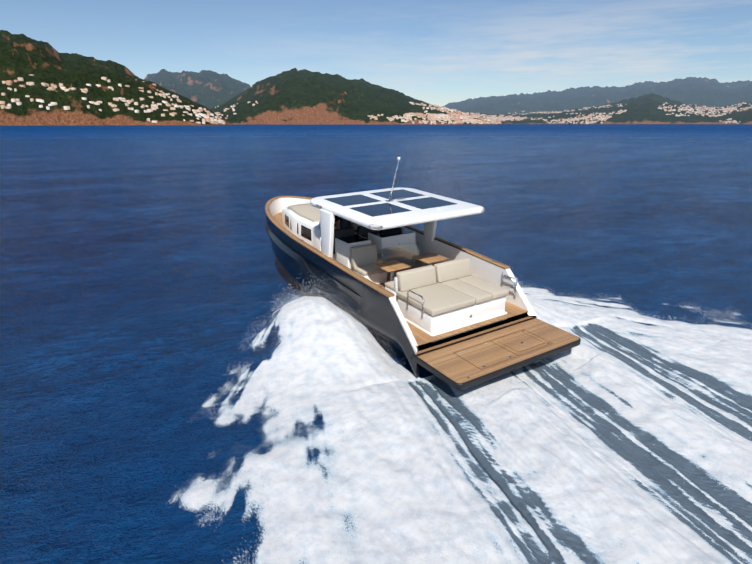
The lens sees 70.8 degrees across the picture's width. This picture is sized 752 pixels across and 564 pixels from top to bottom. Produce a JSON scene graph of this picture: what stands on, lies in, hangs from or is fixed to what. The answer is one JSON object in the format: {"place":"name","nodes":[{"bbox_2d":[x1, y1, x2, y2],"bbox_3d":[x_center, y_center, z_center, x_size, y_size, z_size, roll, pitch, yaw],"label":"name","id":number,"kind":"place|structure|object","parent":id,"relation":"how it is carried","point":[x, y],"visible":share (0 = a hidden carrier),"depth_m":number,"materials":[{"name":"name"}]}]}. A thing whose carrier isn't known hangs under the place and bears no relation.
{"place":"outdoors","nodes":[
{"label":"outdoors","id":0,"kind":"place"},
{"bbox_2d":[0,124,751,563],"bbox_3d":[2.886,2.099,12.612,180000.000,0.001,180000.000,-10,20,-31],"label":"sea","id":1,"kind":"structure","parent":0,"point":[146,278],"depth_m":22.68,"materials":[{"name":"liquid"}]},
{"bbox_2d":[265,157,580,389],"bbox_3d":[-0.314,-1.601,16.592,4.100,4.902,13.570,-13,24,-30],"label":"motor yacht","id":2,"kind":"object","parent":1,"relation":"on","point":[393,273],"visible":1,"depth_m":13.95,"materials":[{"name":"black paint"}]},
{"bbox_2d":[169,285,751,563],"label":"wake foam","id":3,"kind":"object","parent":1,"relation":"on","point":[483,495],"visible":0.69,"depth_m":9.25,"materials":[{"name":"white"}]},
{"bbox_2d":[175,274,750,526],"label":"spray droplets","id":4,"kind":"object","parent":3,"relation":"on","point":[399,352],"visible":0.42,"depth_m":13.28},
{"bbox_2d":[0,30,751,125],"bbox_3d":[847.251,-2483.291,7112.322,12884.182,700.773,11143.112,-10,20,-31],"label":"coast hills","id":5,"kind":"structure","parent":0,"point":[294,96],"depth_m":2715.52,"materials":[{"name":"green plant"}]},
{"bbox_2d":[0,74,751,123],"bbox_3d":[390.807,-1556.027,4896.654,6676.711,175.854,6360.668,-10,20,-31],"label":"buildings","id":6,"kind":"structure","parent":5,"relation":"on","point":[434,117],"depth_m":2611.96,"materials":[{"name":"white"}]},
{"bbox_2d":[0,0,751,106],"label":"sky","id":7,"kind":"structure","parent":0,"point":[437,52],"materials":[{"name":"blue"}]}
]}

